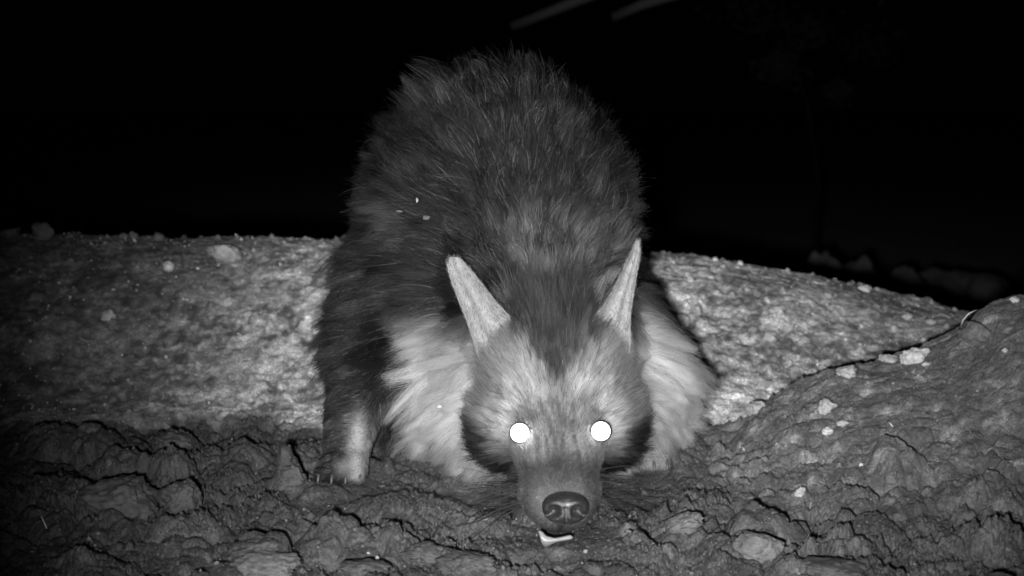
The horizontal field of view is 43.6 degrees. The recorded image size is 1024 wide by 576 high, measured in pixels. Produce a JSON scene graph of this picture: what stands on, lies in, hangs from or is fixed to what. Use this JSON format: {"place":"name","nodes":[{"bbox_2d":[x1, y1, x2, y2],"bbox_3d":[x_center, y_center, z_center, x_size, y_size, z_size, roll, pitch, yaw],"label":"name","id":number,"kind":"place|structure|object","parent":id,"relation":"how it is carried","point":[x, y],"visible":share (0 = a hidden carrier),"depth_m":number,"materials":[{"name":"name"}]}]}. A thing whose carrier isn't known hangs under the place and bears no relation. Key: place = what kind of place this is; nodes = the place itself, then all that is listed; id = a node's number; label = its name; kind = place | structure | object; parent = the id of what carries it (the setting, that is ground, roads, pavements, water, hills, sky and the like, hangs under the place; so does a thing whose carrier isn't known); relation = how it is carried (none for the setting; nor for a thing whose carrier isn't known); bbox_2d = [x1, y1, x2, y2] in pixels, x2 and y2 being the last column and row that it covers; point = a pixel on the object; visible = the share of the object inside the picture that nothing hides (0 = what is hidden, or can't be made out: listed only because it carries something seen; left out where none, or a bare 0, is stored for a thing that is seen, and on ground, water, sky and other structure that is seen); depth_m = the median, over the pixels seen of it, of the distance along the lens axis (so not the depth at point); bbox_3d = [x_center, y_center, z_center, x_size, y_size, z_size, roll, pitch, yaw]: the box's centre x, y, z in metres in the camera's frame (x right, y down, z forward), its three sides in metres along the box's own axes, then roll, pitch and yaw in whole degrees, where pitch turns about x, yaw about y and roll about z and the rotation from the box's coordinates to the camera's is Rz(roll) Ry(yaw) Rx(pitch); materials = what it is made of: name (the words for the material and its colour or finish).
{"place":"outdoors","nodes":[
{"label":"outdoors","id":0,"kind":"place"},
{"bbox_2d":[0,108,1023,575],"bbox_3d":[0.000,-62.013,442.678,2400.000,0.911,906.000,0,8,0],"label":"ground","id":1,"kind":"structure","parent":0,"point":[918,190],"depth_m":2.21,"materials":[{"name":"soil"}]},
{"bbox_2d":[0,227,20,237],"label":"stone","id":2,"kind":"object","parent":1,"relation":"on","point":[10,233],"visible":0.85,"depth_m":2.53,"materials":[{"name":"grey stone"}]},
{"bbox_2d":[31,222,54,239],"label":"stone","id":3,"kind":"object","parent":1,"relation":"on","point":[43,231],"visible":0.9,"depth_m":2.52,"materials":[{"name":"grey stone"}]},
{"bbox_2d":[76,422,100,432],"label":"mud clod","id":4,"kind":"object","parent":1,"relation":"on","point":[88,427],"visible":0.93,"depth_m":1.90,"materials":[{"name":"grey soil"}]},
{"bbox_2d":[100,309,116,320],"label":"stone","id":5,"kind":"object","parent":1,"relation":"on","point":[108,314],"visible":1,"depth_m":2.25,"materials":[{"name":"grey stone"}]},
{"bbox_2d":[75,474,159,520],"bbox_3d":[-0.499,0.269,1.629,0.102,0.060,0.083,3,8,1],"label":"mud clod","id":6,"kind":"object","parent":1,"relation":"on","point":[131,497],"visible":0.82,"depth_m":1.60,"materials":[{"name":"grey soil"}]},
{"bbox_2d":[119,232,128,238],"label":"stone","id":7,"kind":"object","parent":1,"relation":"on","point":[123,235],"visible":0.91,"depth_m":2.55,"materials":[{"name":"grey stone"}]},
{"bbox_2d":[129,231,137,238],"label":"stone","id":8,"kind":"object","parent":1,"relation":"on","point":[132,235],"visible":0.89,"depth_m":2.52,"materials":[{"name":"grey stone"}]},
{"bbox_2d":[152,232,164,240],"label":"stone","id":9,"kind":"object","parent":1,"relation":"on","point":[157,236],"visible":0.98,"depth_m":2.53,"materials":[{"name":"grey stone"}]},
{"bbox_2d":[162,261,173,271],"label":"stone","id":10,"kind":"object","parent":1,"relation":"on","point":[168,266],"visible":1,"depth_m":2.38,"materials":[{"name":"grey stone"}]},
{"bbox_2d":[154,431,194,449],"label":"mud clod","id":11,"kind":"object","parent":1,"relation":"on","point":[179,441],"visible":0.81,"depth_m":1.89,"materials":[{"name":"grey soil"}]},
{"bbox_2d":[156,478,202,515],"bbox_3d":[-0.425,0.275,1.640,0.057,0.059,0.048,3,9,23],"label":"mud clod","id":12,"kind":"object","parent":1,"relation":"on","point":[178,497],"visible":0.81,"depth_m":1.62,"materials":[{"name":"grey soil"}]},
{"bbox_2d":[206,244,242,261],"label":"stone","id":13,"kind":"object","parent":1,"relation":"on","point":[226,252],"visible":0.94,"depth_m":2.40,"materials":[{"name":"grey stone"}]},
{"bbox_2d":[220,297,232,306],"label":"stone","id":14,"kind":"object","parent":1,"relation":"on","point":[227,301],"visible":1,"depth_m":2.28,"materials":[{"name":"grey stone"}]},
{"bbox_2d":[225,535,282,562],"bbox_3d":[-0.288,0.296,1.432,0.067,0.030,0.049,-8,10,-14],"label":"mud clod","id":15,"kind":"object","parent":1,"relation":"on","point":[255,543],"visible":0.7,"depth_m":1.43,"materials":[{"name":"grey soil"}]},
{"bbox_2d":[231,550,302,575],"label":"mud clod","id":16,"kind":"object","parent":1,"relation":"on","point":[264,563],"visible":0.93,"depth_m":1.39,"materials":[{"name":"soil"}]},
{"bbox_2d":[273,464,307,496],"bbox_3d":[-0.294,0.258,1.700,0.045,0.050,0.033,-7,9,-6],"label":"mud clod","id":17,"kind":"object","parent":1,"relation":"on","point":[292,479],"visible":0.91,"depth_m":1.69,"materials":[{"name":"grey soil"}]},
{"bbox_2d":[339,558,390,575],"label":"mud clod","id":18,"kind":"object","parent":1,"relation":"on","point":[361,567],"visible":0.94,"depth_m":1.38,"materials":[{"name":"grey soil"}]},
{"bbox_2d":[399,540,445,566],"bbox_3d":[-0.098,0.306,1.471,0.052,0.029,0.047,3,9,19],"label":"mud clod","id":19,"kind":"object","parent":1,"relation":"on","point":[423,553],"visible":0.77,"depth_m":1.46,"materials":[{"name":"grey soil"}]},
{"bbox_2d":[434,550,496,575],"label":"mud clod","id":20,"kind":"object","parent":1,"relation":"on","point":[460,563],"visible":1,"depth_m":1.40,"materials":[{"name":"grey soil"}]},
{"bbox_2d":[292,41,721,539],"bbox_3d":[-0.007,-0.045,2.020,0.514,0.534,1.230,0,8,0],"label":"hyena","id":21,"kind":"object","parent":1,"relation":"on","point":[503,306],"visible":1,"depth_m":1.75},
{"bbox_2d":[423,215,429,219],"bbox_3d":[-0.116,-0.095,1.729,0.010,0.006,0.005,0,8,0],"label":"burr","id":22,"kind":"object","parent":21,"relation":"attached to","point":[425,217],"visible":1,"depth_m":1.73,"materials":[{"name":"plant"}]},
{"bbox_2d":[538,530,572,547],"bbox_3d":[0.050,0.289,1.475,0.040,0.020,0.008,0,8,0],"label":"bone fragment","id":23,"kind":"object","parent":1,"relation":"on","point":[546,540],"visible":1,"depth_m":1.47,"materials":[{"name":"white"}]},
{"bbox_2d":[674,313,690,326],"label":"stone","id":24,"kind":"object","parent":1,"relation":"on","point":[684,319],"visible":0.88,"depth_m":2.26,"materials":[{"name":"grey stone"}]},
{"bbox_2d":[665,511,703,533],"bbox_3d":[0.206,0.282,1.532,0.050,0.024,0.041,-21,9,-2],"label":"mud clod","id":25,"kind":"object","parent":1,"relation":"on","point":[688,522],"visible":1,"depth_m":1.52,"materials":[{"name":"soil"}]},
{"bbox_2d":[748,400,764,414],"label":"stone","id":26,"kind":"object","parent":1,"relation":"on","point":[755,407],"visible":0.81,"depth_m":2.01,"materials":[{"name":"grey stone"}]},
{"bbox_2d":[731,531,784,563],"bbox_3d":[0.279,0.293,1.452,0.057,0.033,0.045,16,6,-9],"label":"mud clod","id":27,"kind":"object","parent":1,"relation":"on","point":[760,548],"visible":0.98,"depth_m":1.44,"materials":[{"name":"soil"}]},
{"bbox_2d":[763,331,776,342],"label":"stone","id":28,"kind":"object","parent":1,"relation":"on","point":[770,336],"visible":1,"depth_m":2.24,"materials":[{"name":"grey stone"}]},
{"bbox_2d":[794,487,805,496],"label":"stone","id":29,"kind":"object","parent":1,"relation":"on","point":[800,492],"visible":1,"depth_m":1.65,"materials":[{"name":"white stone"}]},
{"bbox_2d":[693,0,914,252],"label":"tree","id":30,"kind":"object","parent":1,"relation":"on","point":[784,65],"visible":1,"depth_m":7.38,"materials":[{"name":"black plant"}]},
{"bbox_2d":[801,250,849,282],"bbox_3d":[1.119,0.101,4.663,0.239,0.482,0.185,0,8,0],"label":"earth mound","id":31,"kind":"object","parent":1,"relation":"on","point":[824,264],"visible":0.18,"depth_m":4.61,"materials":[{"name":"black soil"}]},
{"bbox_2d":[817,397,837,414],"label":"stone","id":32,"kind":"object","parent":1,"relation":"on","point":[826,406],"visible":1,"depth_m":1.86,"materials":[{"name":"grey stone"}]},
{"bbox_2d":[822,427,833,434],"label":"stone","id":33,"kind":"object","parent":1,"relation":"on","point":[827,430],"visible":1,"depth_m":1.80,"materials":[{"name":"grey stone"}]},
{"bbox_2d":[799,556,866,575],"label":"mud clod","id":34,"kind":"object","parent":1,"relation":"on","point":[820,566],"visible":1,"depth_m":1.38,"materials":[{"name":"grey soil"}]},
{"bbox_2d":[836,419,849,426],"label":"stone","id":35,"kind":"object","parent":1,"relation":"on","point":[842,423],"visible":1,"depth_m":1.81,"materials":[{"name":"grey stone"}]},
{"bbox_2d":[836,365,857,378],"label":"stone","id":36,"kind":"object","parent":1,"relation":"on","point":[849,371],"visible":1,"depth_m":1.94,"materials":[{"name":"grey stone"}]},
{"bbox_2d":[843,255,885,289],"bbox_3d":[1.352,0.077,4.976,0.193,0.425,0.170,5,10,32],"label":"earth mound","id":37,"kind":"object","parent":1,"relation":"on","point":[861,269],"visible":0.24,"depth_m":4.90,"materials":[{"name":"black soil"}]},
{"bbox_2d":[857,285,871,291],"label":"stone","id":38,"kind":"object","parent":1,"relation":"on","point":[865,288],"visible":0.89,"depth_m":2.51,"materials":[{"name":"grey stone"}]},
{"bbox_2d":[878,354,897,362],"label":"stone","id":39,"kind":"object","parent":1,"relation":"on","point":[887,358],"visible":1,"depth_m":1.98,"materials":[{"name":"grey stone"}]},
{"bbox_2d":[885,470,898,484],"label":"stone","id":40,"kind":"object","parent":1,"relation":"on","point":[891,478],"visible":1,"depth_m":1.67,"materials":[{"name":"grey stone"}]},
{"bbox_2d":[901,312,912,319],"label":"stone","id":41,"kind":"object","parent":1,"relation":"on","point":[907,316],"visible":1,"depth_m":2.37,"materials":[{"name":"grey stone"}]},
{"bbox_2d":[883,265,936,302],"bbox_3d":[1.611,0.083,5.268,0.249,0.359,0.206,0,8,0],"label":"earth mound","id":42,"kind":"object","parent":1,"relation":"on","point":[905,280],"visible":0.24,"depth_m":5.20,"materials":[{"name":"black soil"}]},
{"bbox_2d":[899,347,929,364],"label":"stone","id":43,"kind":"object","parent":1,"relation":"on","point":[913,355],"visible":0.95,"depth_m":1.95,"materials":[{"name":"grey stone"}]},
{"bbox_2d":[926,318,936,324],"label":"stone","id":44,"kind":"object","parent":1,"relation":"on","point":[931,321],"visible":1,"depth_m":2.36,"materials":[{"name":"grey stone"}]},
{"bbox_2d":[918,267,971,307],"bbox_3d":[1.891,0.060,5.667,0.355,0.313,0.271,0,8,0],"label":"earth mound","id":45,"kind":"object","parent":1,"relation":"on","point":[947,288],"visible":0.23,"depth_m":5.56,"materials":[{"name":"black soil"}]},
{"bbox_2d":[960,309,976,326],"bbox_3d":[0.703,0.048,1.979,0.025,0.032,0.014,7,11,41],"label":"straw","id":46,"kind":"object","parent":1,"relation":"on","point":[965,317],"visible":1,"depth_m":1.97,"materials":[{"name":"grey plant"}]},
{"bbox_2d":[956,321,991,344],"bbox_3d":[0.699,0.068,1.929,0.053,0.036,0.039,9,9,6],"label":"stone","id":47,"kind":"object","parent":1,"relation":"on","point":[973,332],"visible":0.99,"depth_m":1.92,"materials":[{"name":"grey stone"}]},
{"bbox_2d":[956,273,1023,312],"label":"earth mound","id":48,"kind":"object","parent":1,"relation":"on","point":[982,290],"visible":0.38,"depth_m":5.38,"materials":[{"name":"black soil"}]},
{"bbox_2d":[1009,296,1019,302],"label":"stone","id":49,"kind":"object","parent":1,"relation":"on","point":[1013,299],"visible":1,"depth_m":1.96,"materials":[{"name":"grey stone"}]},
{"bbox_2d":[0,0,1023,107],"label":"sky","id":50,"kind":"structure","parent":0,"point":[54,53],"materials":[{"name":"black"}]},
{"bbox_2d":[510,0,592,30],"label":"twig","id":51,"kind":"object","parent":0,"point":[549,11],"visible":1,"depth_m":4.46,"materials":[{"name":"grey plant"}]},
{"bbox_2d":[611,0,674,20],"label":"twig","id":52,"kind":"object","parent":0,"point":[632,8],"visible":1,"depth_m":4.45,"materials":[{"name":"grey plant"}]}
]}

